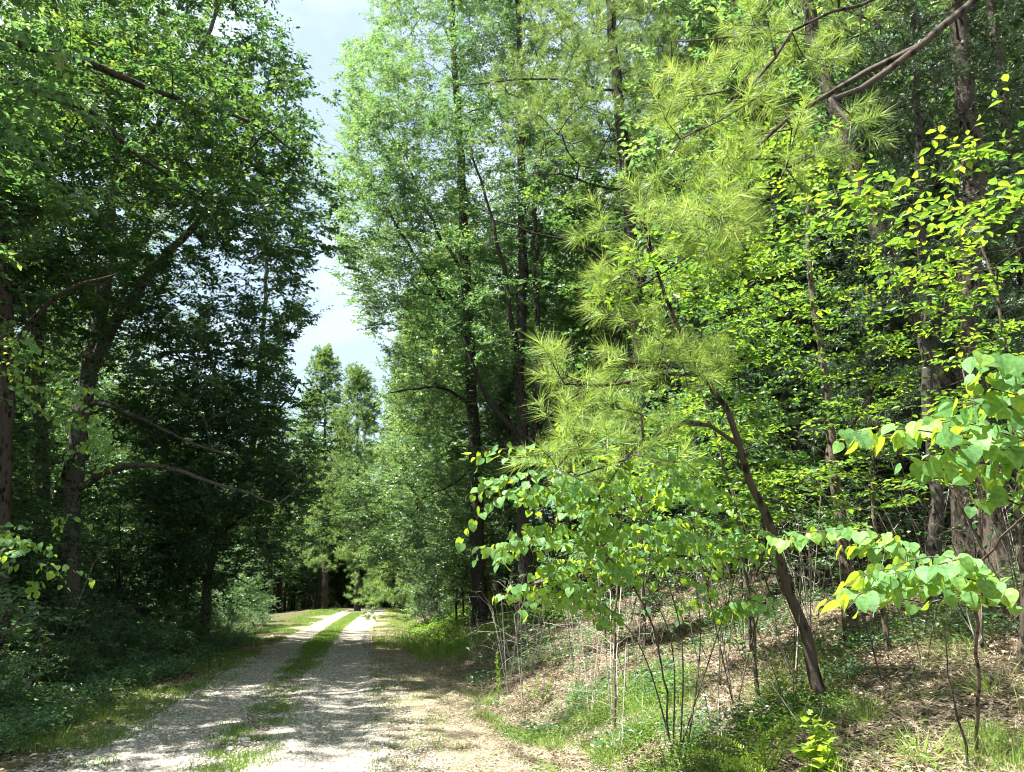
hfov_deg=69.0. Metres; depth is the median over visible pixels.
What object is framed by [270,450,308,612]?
hardwood tree
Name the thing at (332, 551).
hardwood tree
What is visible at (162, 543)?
understory tree
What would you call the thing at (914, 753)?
grass tuft
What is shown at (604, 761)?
grass tuft
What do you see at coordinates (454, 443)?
hardwood tree
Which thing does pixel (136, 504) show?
hardwood tree
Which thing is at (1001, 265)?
pine tree
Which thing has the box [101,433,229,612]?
understory tree
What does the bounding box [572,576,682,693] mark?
brush
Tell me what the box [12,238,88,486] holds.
hardwood tree
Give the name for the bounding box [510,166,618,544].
pine tree
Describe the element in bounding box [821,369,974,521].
understory tree
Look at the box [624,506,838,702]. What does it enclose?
brush
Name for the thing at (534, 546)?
understory tree
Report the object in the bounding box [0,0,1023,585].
sky
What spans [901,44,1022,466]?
pine tree
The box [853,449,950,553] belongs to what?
brush
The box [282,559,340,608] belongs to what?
understory tree
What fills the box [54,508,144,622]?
understory tree
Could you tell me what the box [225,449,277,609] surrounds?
hardwood tree
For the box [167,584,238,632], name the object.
shrub
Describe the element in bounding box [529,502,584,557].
understory tree
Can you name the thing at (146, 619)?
shrub
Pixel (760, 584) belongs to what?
brush
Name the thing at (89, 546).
understory tree
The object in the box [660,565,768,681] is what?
brush
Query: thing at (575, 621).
sapling
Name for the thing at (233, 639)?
undergrowth
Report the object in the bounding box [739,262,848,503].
cedar tree
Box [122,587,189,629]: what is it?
shrub
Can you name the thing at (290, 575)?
understory tree
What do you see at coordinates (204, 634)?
shrub
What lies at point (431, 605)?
cedar tree
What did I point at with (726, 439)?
understory tree
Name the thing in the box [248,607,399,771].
gravel track
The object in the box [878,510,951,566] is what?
shrub
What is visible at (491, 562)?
understory tree
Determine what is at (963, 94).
pine tree
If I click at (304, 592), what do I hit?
hardwood tree
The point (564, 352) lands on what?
hardwood tree
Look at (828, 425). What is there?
sapling
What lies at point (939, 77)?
cedar tree
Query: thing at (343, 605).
shrub
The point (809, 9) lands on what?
pine tree
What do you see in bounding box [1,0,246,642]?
oak tree
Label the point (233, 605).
shrub
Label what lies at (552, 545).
understory tree
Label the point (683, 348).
young pine
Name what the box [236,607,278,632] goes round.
shrub
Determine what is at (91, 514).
understory tree
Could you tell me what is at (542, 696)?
leafy weed
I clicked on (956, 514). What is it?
brush
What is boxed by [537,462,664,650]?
understory tree
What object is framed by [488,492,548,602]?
understory tree
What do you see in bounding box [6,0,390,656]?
oak tree
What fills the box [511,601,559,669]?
brush
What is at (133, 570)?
understory tree
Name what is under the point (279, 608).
hardwood tree
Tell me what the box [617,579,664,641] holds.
brush
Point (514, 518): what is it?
pine tree
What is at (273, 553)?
hardwood tree
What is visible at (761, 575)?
brush
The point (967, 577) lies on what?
redbud
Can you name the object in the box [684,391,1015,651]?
sapling
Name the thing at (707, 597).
brush
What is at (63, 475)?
pine tree
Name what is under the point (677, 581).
brush
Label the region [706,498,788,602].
brush
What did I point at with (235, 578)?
understory tree
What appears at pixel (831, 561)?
brush
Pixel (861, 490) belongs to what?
understory tree
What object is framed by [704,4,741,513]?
pine tree
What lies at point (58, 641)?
shrub
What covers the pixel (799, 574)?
brush
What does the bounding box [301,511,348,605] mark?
cedar tree
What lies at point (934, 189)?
pine tree
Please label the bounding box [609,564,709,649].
brush
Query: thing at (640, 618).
brush
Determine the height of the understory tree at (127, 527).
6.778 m
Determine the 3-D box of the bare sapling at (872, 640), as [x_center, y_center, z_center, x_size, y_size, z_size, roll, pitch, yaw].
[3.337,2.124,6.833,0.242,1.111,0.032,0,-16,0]
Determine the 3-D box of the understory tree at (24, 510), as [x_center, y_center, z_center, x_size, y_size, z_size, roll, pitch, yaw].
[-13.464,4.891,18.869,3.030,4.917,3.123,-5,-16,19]
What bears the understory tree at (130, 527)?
on the ground at (450, 736)
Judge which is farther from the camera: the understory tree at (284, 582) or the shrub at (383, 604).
the shrub at (383, 604)
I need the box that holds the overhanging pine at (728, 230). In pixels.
[631,0,979,303]
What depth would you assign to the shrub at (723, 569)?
17.72 m
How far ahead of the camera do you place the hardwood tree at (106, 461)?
41.37 m
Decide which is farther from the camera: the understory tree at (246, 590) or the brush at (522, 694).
the understory tree at (246, 590)
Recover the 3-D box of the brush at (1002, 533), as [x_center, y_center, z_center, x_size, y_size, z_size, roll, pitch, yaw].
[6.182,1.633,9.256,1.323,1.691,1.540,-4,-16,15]
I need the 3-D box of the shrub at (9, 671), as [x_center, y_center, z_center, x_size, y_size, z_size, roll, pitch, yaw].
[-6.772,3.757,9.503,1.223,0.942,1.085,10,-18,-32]
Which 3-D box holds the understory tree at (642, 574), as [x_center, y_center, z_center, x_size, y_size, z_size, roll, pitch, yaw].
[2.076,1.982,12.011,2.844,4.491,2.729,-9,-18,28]
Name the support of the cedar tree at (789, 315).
on the ground at (450, 736)
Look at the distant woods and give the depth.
86.58 m
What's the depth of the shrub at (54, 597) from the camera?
15.36 m
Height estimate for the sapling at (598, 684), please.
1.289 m
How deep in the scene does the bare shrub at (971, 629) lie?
6.29 m
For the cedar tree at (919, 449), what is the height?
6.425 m
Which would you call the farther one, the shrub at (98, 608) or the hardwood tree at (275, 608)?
the hardwood tree at (275, 608)
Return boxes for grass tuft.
[460,685,506,706]
[584,734,639,767]
[606,680,678,734]
[652,710,711,740]
[819,676,911,723]
[863,707,967,763]
[921,645,1023,699]
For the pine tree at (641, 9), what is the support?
on the ground at (450, 736)
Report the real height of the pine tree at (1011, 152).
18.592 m
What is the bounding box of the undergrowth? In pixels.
[0,560,1020,771]
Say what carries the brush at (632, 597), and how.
on the ground at (450, 736)
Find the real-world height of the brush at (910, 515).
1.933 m
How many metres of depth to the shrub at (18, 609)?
9.17 m
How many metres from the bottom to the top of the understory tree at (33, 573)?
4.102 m
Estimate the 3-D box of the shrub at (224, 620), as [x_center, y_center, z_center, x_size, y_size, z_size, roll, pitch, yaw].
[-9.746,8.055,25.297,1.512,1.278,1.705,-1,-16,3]
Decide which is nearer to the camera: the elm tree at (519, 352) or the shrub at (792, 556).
the shrub at (792, 556)
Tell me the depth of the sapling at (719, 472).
8.32 m
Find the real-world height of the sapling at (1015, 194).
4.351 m
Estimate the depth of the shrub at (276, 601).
37.92 m
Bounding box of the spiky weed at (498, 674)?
[494,652,501,696]
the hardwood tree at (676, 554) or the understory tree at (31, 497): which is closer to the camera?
the understory tree at (31, 497)
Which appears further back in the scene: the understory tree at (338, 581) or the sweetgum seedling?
the understory tree at (338, 581)
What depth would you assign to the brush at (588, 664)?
9.17 m
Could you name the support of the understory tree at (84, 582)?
on the ground at (450, 736)
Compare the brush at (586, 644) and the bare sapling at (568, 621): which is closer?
the brush at (586, 644)
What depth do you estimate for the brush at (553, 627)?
12.60 m
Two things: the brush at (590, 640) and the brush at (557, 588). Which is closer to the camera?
the brush at (590, 640)
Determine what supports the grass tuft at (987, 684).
on the ground at (450, 736)
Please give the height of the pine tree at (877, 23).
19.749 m
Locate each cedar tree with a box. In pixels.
[269,489,332,603]
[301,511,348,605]
[330,510,370,606]
[339,515,393,607]
[374,497,410,607]
[392,526,502,621]
[442,362,572,603]
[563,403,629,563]
[573,273,725,577]
[618,299,731,559]
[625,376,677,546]
[666,89,950,588]
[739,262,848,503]
[748,241,885,508]
[769,128,954,568]
[781,0,1023,606]
[810,118,1023,544]
[849,296,1009,529]
[981,268,1022,420]
[1005,238,1023,407]
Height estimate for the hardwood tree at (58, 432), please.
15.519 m
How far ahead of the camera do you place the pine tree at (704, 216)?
28.93 m
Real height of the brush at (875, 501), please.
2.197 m
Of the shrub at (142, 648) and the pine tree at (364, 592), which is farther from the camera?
the pine tree at (364, 592)
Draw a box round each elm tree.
[286,0,577,630]
[400,0,679,622]
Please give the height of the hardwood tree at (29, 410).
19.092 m
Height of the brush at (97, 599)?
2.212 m
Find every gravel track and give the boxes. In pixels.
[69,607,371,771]
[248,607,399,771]
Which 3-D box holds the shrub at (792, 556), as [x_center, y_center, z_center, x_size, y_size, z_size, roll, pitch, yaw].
[5.271,2.899,13.728,2.411,1.619,2.046,10,-19,-33]
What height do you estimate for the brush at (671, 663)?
1.470 m
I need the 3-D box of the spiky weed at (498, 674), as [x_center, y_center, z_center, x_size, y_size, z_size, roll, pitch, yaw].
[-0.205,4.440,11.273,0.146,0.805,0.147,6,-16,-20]
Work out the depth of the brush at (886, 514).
11.30 m
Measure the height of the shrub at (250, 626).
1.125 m
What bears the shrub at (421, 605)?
on the ground at (450, 736)
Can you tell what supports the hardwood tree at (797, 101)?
on the ground at (450, 736)
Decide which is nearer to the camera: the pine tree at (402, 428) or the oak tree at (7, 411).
the oak tree at (7, 411)
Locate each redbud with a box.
[0,331,126,598]
[455,423,793,756]
[757,350,1023,755]
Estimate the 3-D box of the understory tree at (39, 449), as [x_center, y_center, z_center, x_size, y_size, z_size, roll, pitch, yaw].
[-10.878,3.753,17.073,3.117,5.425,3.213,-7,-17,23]
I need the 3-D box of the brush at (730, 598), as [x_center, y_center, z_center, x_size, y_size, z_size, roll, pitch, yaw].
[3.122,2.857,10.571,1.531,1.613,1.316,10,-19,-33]
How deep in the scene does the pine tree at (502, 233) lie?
38.81 m
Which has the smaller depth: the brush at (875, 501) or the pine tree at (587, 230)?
the brush at (875, 501)
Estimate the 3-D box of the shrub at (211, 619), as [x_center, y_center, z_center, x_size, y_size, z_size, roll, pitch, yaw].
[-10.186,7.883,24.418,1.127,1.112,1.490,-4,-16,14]
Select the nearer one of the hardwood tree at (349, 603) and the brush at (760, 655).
the brush at (760, 655)
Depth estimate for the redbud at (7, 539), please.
8.61 m
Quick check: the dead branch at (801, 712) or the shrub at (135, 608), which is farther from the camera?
the shrub at (135, 608)
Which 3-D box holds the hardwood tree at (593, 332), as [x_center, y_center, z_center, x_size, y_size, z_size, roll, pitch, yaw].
[3.345,-1.396,21.073,6.738,14.622,7.120,-1,-16,3]
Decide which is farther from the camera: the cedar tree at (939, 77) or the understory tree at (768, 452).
the understory tree at (768, 452)
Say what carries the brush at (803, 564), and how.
on the ground at (450, 736)
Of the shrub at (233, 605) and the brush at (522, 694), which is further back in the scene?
the shrub at (233, 605)
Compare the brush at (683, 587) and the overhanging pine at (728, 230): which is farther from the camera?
the brush at (683, 587)
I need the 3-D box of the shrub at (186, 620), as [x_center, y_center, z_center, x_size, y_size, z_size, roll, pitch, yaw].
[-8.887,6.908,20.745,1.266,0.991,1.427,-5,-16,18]
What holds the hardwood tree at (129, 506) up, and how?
on the ground at (450, 736)
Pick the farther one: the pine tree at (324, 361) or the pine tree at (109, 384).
the pine tree at (324, 361)
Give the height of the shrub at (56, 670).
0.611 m
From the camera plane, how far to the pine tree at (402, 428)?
34.50 m
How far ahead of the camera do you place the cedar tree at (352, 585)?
68.39 m
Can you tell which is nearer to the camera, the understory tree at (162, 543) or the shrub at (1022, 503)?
the shrub at (1022, 503)
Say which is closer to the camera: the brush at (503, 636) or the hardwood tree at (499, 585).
the brush at (503, 636)
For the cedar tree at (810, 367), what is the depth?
22.64 m
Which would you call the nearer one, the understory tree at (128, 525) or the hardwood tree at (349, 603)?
the understory tree at (128, 525)
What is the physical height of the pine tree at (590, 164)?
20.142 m
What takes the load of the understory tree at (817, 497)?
on the ground at (450, 736)
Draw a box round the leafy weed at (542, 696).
[523,672,551,704]
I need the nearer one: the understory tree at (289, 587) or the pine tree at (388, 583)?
the pine tree at (388, 583)
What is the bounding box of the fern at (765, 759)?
[684,706,806,771]
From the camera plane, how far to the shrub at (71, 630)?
15.70 m
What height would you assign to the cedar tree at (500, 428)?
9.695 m
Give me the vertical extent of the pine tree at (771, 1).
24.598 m
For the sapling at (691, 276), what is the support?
on the ground at (450, 736)
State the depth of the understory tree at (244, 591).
34.38 m
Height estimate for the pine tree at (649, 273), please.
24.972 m
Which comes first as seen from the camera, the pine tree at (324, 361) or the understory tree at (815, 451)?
the understory tree at (815, 451)
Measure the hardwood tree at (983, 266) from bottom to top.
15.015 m
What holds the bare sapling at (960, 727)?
on the ground at (450, 736)
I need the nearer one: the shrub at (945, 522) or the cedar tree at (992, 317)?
the shrub at (945, 522)
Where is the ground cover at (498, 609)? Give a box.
[0,563,1023,771]
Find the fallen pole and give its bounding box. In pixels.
[645,641,799,676]
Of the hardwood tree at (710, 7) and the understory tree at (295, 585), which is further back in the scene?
the understory tree at (295, 585)
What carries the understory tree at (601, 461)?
on the ground at (450, 736)
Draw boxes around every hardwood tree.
[0,0,144,405]
[0,15,122,456]
[7,200,100,520]
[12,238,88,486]
[12,302,103,535]
[12,325,75,496]
[13,347,126,532]
[16,325,54,450]
[25,342,167,537]
[50,322,172,540]
[52,392,138,527]
[81,360,204,538]
[90,407,187,557]
[156,380,225,535]
[214,460,281,595]
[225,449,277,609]
[233,447,294,602]
[240,401,327,612]
[269,486,303,612]
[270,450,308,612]
[284,421,381,608]
[289,585,293,610]
[291,426,352,609]
[311,479,349,575]
[337,448,383,606]
[386,216,569,578]
[423,290,553,604]
[483,327,567,509]
[494,219,656,583]
[513,100,740,601]
[515,206,653,574]
[540,244,667,453]
[540,307,656,473]
[600,203,724,555]
[612,256,717,442]
[616,0,930,592]
[636,0,956,553]
[667,212,751,440]
[769,0,1023,522]
[858,0,1023,292]
[908,87,1021,338]
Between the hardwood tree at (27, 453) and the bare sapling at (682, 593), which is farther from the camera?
the hardwood tree at (27, 453)
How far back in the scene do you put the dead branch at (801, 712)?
5.62 m
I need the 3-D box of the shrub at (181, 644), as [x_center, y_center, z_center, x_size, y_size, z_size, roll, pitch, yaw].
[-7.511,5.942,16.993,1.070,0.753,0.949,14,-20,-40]
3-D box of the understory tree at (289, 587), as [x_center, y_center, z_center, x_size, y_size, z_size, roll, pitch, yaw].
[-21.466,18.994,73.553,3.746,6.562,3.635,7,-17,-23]
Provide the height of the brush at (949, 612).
1.319 m
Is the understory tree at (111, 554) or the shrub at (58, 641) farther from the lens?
the understory tree at (111, 554)
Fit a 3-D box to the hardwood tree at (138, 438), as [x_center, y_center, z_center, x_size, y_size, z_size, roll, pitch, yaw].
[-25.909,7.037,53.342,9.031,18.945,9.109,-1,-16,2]
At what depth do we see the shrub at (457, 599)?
33.78 m
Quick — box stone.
[241,737,250,741]
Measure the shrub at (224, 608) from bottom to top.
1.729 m
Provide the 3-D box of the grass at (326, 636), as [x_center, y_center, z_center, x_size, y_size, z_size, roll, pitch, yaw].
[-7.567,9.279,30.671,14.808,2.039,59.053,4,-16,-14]
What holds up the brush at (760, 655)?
on the ground at (450, 736)
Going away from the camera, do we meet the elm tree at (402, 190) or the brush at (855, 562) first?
the brush at (855, 562)
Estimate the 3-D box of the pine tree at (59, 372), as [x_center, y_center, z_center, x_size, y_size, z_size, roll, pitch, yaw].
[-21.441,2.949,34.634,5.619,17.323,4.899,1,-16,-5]
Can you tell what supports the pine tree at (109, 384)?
on the ground at (450, 736)
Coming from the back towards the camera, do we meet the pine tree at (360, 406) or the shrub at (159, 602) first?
the pine tree at (360, 406)
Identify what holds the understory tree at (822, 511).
on the ground at (450, 736)
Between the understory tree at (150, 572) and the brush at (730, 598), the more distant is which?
the understory tree at (150, 572)
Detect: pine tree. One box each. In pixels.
[13,307,129,509]
[13,325,73,479]
[18,289,154,573]
[24,157,238,525]
[256,405,296,613]
[267,343,371,608]
[282,483,287,611]
[296,361,406,610]
[343,288,470,616]
[356,246,511,624]
[360,404,432,608]
[397,183,507,608]
[446,0,737,617]
[470,156,551,418]
[487,259,528,586]
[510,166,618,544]
[537,160,650,411]
[561,60,670,540]
[595,0,765,593]
[603,173,688,552]
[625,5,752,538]
[629,0,847,583]
[629,1,806,438]
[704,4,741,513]
[714,0,977,557]
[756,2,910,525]
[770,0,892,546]
[791,0,953,564]
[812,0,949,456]
[843,0,1000,507]
[862,8,1023,385]
[870,0,1023,577]
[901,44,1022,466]
[928,0,1023,310]
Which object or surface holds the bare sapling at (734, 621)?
on the ground at (450, 736)
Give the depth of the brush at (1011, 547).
7.68 m
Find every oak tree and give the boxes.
[0,0,163,685]
[0,0,336,260]
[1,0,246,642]
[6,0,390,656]
[33,242,377,642]
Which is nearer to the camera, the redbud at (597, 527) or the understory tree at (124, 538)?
the redbud at (597, 527)
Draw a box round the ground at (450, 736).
[0,486,1023,771]
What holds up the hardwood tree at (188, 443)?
on the ground at (450, 736)
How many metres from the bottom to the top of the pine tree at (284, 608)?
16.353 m
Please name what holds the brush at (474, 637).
on the ground at (450, 736)
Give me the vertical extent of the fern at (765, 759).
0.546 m
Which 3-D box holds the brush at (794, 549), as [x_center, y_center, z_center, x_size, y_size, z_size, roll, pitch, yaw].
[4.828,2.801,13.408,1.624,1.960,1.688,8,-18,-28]
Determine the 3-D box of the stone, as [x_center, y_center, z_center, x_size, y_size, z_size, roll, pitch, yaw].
[-2.787,3.703,7.794,0.111,0.055,0.082,0,-16,0]
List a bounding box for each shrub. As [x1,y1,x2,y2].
[0,571,74,693]
[0,610,88,689]
[0,641,78,701]
[0,646,36,707]
[3,603,125,681]
[10,585,79,661]
[11,587,104,661]
[20,631,85,675]
[23,634,103,686]
[30,606,124,656]
[31,585,139,655]
[34,654,74,679]
[41,646,114,682]
[61,640,93,658]
[80,580,173,622]
[91,574,221,640]
[94,643,158,676]
[108,605,181,646]
[112,603,197,651]
[121,618,182,660]
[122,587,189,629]
[157,630,209,658]
[158,622,204,651]
[163,620,203,643]
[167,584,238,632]
[177,589,223,616]
[181,616,222,644]
[181,624,218,649]
[189,593,229,629]
[189,610,223,634]
[211,604,254,635]
[211,609,244,632]
[212,596,238,627]
[216,591,246,622]
[221,594,256,625]
[227,583,274,624]
[227,606,261,629]
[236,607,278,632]
[248,594,280,621]
[313,590,336,606]
[340,596,348,606]
[380,592,392,606]
[396,584,464,624]
[442,587,470,612]
[621,556,692,603]
[687,535,738,579]
[747,510,852,583]
[875,487,950,527]
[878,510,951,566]
[956,594,982,671]
[1008,481,1023,555]
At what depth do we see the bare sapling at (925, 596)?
7.52 m
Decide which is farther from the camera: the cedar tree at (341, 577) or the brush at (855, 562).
the cedar tree at (341, 577)
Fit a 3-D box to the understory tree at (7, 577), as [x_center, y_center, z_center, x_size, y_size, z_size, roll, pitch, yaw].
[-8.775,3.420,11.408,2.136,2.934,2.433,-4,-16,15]
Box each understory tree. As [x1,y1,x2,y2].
[0,549,19,629]
[9,412,94,606]
[9,497,95,641]
[10,432,124,641]
[10,504,83,637]
[11,520,73,610]
[12,485,52,576]
[15,506,119,612]
[16,544,108,648]
[24,498,120,638]
[29,510,132,608]
[53,544,152,611]
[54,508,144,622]
[79,492,182,618]
[81,524,152,601]
[96,510,160,578]
[97,530,190,623]
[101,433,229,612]
[108,467,256,618]
[119,510,230,618]
[125,523,190,607]
[134,526,194,614]
[138,463,247,626]
[197,548,258,616]
[215,533,265,628]
[221,539,285,624]
[226,563,264,608]
[259,553,294,613]
[273,531,338,605]
[277,554,306,610]
[282,547,317,609]
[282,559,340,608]
[289,562,332,608]
[295,560,335,608]
[328,560,350,606]
[343,536,403,594]
[390,452,555,617]
[408,476,501,616]
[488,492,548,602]
[491,547,539,593]
[511,484,577,565]
[514,502,581,584]
[514,505,553,585]
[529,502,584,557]
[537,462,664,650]
[539,440,628,590]
[549,384,720,650]
[554,463,636,582]
[610,452,725,558]
[628,375,850,601]
[633,440,753,574]
[638,279,844,653]
[703,377,765,531]
[723,363,850,576]
[723,402,819,494]
[748,404,870,598]
[762,376,860,554]
[812,411,940,529]
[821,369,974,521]
[841,457,903,533]
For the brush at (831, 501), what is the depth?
8.74 m
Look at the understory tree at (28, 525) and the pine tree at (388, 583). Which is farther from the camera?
the pine tree at (388, 583)
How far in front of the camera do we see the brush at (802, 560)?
10.34 m
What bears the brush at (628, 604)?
on the ground at (450, 736)
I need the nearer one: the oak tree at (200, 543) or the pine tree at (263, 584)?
the oak tree at (200, 543)
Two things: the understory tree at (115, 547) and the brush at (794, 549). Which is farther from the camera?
the understory tree at (115, 547)
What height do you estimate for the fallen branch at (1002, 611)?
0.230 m
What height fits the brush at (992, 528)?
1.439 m
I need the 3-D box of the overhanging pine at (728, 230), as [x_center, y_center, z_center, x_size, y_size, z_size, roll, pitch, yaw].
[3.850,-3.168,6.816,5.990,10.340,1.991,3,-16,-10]
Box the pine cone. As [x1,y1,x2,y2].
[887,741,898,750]
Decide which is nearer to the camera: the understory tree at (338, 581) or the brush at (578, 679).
the brush at (578, 679)
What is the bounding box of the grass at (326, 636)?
[0,589,1023,771]
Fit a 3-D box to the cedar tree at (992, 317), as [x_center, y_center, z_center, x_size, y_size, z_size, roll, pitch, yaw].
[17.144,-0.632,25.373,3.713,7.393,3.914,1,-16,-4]
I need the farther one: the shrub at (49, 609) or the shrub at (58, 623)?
the shrub at (49, 609)
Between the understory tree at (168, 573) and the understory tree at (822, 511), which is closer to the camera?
the understory tree at (822, 511)
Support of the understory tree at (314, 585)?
on the ground at (450, 736)
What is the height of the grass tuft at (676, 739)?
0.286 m
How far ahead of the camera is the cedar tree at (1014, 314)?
19.87 m
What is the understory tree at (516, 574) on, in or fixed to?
on the ground at (450, 736)
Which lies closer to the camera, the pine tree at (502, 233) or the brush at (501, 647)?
the brush at (501, 647)
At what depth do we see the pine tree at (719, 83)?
20.52 m
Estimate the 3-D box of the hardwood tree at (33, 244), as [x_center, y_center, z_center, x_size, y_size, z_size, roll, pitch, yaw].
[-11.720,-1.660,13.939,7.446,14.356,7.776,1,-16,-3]
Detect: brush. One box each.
[10,553,127,660]
[60,561,143,657]
[459,605,491,666]
[465,575,555,691]
[473,574,543,669]
[481,606,573,704]
[488,580,546,648]
[504,561,607,666]
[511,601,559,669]
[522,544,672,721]
[526,545,600,634]
[534,613,631,714]
[535,589,611,651]
[543,598,630,678]
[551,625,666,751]
[554,613,612,689]
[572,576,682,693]
[584,549,681,662]
[585,577,675,635]
[590,540,648,623]
[604,579,633,617]
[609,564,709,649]
[612,588,792,758]
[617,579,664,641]
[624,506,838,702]
[639,531,717,622]
[655,514,712,605]
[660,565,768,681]
[669,516,729,611]
[671,531,770,639]
[681,514,753,605]
[681,563,735,632]
[684,515,809,659]
[705,519,728,596]
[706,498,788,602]
[711,557,860,710]
[713,491,892,673]
[736,537,866,643]
[736,541,796,618]
[746,508,835,630]
[755,491,835,576]
[762,481,879,619]
[763,528,838,596]
[806,515,886,580]
[810,498,913,636]
[815,478,906,570]
[816,464,884,568]
[825,460,922,534]
[830,451,1010,604]
[845,526,964,665]
[849,454,986,551]
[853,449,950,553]
[863,452,1023,623]
[899,478,1023,537]
[916,458,1023,630]
[924,490,1022,581]
[933,465,1023,553]
[943,483,1023,616]
[952,465,1023,576]
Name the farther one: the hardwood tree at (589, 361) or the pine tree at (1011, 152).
the hardwood tree at (589, 361)
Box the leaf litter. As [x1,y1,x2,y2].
[0,507,1023,771]
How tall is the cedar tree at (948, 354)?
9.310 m
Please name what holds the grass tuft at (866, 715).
on the ground at (450, 736)
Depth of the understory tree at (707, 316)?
9.30 m
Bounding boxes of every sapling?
[553,549,576,661]
[558,390,809,729]
[571,182,840,700]
[672,508,699,637]
[684,99,943,642]
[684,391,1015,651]
[726,518,741,656]
[785,74,1023,670]
[856,555,886,681]
[891,256,1023,650]
[902,510,935,647]
[944,620,969,770]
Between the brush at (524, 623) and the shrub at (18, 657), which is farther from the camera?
the brush at (524, 623)
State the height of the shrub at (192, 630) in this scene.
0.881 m
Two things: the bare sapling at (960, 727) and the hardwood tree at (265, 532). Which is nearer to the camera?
the bare sapling at (960, 727)
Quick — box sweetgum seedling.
[790,709,841,771]
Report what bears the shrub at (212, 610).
on the ground at (450, 736)
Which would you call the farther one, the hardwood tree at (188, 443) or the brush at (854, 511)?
the hardwood tree at (188, 443)
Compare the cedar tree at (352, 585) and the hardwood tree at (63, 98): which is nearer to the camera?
the hardwood tree at (63, 98)
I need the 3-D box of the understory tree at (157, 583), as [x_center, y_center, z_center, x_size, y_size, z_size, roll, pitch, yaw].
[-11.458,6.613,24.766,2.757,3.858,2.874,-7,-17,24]
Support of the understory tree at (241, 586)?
on the ground at (450, 736)
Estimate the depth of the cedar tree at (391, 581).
68.74 m
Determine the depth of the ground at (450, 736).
9.02 m
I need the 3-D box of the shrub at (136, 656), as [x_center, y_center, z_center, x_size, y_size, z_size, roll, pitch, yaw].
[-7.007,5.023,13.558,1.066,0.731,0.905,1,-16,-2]
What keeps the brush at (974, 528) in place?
on the ground at (450, 736)
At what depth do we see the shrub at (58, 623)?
12.99 m
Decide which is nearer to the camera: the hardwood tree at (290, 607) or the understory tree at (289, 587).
the understory tree at (289, 587)
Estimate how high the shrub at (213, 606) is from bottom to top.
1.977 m
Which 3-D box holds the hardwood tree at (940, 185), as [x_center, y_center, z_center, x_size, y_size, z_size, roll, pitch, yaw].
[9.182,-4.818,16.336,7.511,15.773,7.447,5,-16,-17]
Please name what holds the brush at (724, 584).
on the ground at (450, 736)
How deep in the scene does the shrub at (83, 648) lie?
14.55 m
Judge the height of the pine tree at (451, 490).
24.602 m
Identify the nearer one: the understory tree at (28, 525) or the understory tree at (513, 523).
the understory tree at (28, 525)
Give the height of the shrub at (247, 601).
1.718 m
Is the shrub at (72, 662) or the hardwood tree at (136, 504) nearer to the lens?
the shrub at (72, 662)
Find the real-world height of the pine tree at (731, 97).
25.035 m
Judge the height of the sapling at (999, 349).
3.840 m
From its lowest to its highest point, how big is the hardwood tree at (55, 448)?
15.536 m
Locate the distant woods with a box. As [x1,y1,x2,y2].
[134,466,850,612]
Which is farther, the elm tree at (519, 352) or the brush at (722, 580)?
the elm tree at (519, 352)
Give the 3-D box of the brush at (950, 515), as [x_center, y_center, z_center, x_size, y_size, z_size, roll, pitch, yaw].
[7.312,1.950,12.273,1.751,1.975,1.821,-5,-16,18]
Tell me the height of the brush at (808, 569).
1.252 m
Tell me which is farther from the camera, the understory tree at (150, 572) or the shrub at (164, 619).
the understory tree at (150, 572)
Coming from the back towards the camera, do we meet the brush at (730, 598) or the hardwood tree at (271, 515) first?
the hardwood tree at (271, 515)
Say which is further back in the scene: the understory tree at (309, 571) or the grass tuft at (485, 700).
the understory tree at (309, 571)
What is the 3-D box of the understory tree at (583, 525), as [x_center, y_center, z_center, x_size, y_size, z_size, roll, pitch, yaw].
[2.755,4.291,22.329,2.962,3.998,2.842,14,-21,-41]
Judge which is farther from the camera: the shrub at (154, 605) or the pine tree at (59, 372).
the pine tree at (59, 372)
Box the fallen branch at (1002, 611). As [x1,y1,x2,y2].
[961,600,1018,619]
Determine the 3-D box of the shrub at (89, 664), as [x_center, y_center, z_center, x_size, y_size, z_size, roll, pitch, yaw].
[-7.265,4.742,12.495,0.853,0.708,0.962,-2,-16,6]
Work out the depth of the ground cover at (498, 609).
7.00 m
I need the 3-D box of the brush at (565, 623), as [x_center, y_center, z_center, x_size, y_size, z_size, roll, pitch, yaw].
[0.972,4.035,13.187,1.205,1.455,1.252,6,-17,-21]
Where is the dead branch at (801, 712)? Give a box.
[771,667,824,745]
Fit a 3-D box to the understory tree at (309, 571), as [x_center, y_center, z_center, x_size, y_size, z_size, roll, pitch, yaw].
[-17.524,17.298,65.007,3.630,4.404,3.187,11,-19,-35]
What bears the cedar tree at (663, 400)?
on the ground at (450, 736)
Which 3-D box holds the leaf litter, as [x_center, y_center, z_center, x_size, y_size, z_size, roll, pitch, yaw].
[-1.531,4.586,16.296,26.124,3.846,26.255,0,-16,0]
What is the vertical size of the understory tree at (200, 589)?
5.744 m
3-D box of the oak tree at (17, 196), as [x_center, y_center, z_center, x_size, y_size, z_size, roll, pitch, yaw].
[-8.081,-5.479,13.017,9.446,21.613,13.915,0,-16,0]
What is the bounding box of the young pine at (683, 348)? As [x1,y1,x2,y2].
[496,144,827,706]
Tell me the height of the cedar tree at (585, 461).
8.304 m
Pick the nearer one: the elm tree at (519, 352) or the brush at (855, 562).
the brush at (855, 562)
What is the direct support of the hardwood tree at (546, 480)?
on the ground at (450, 736)
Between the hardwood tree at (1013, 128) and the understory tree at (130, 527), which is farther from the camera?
the understory tree at (130, 527)

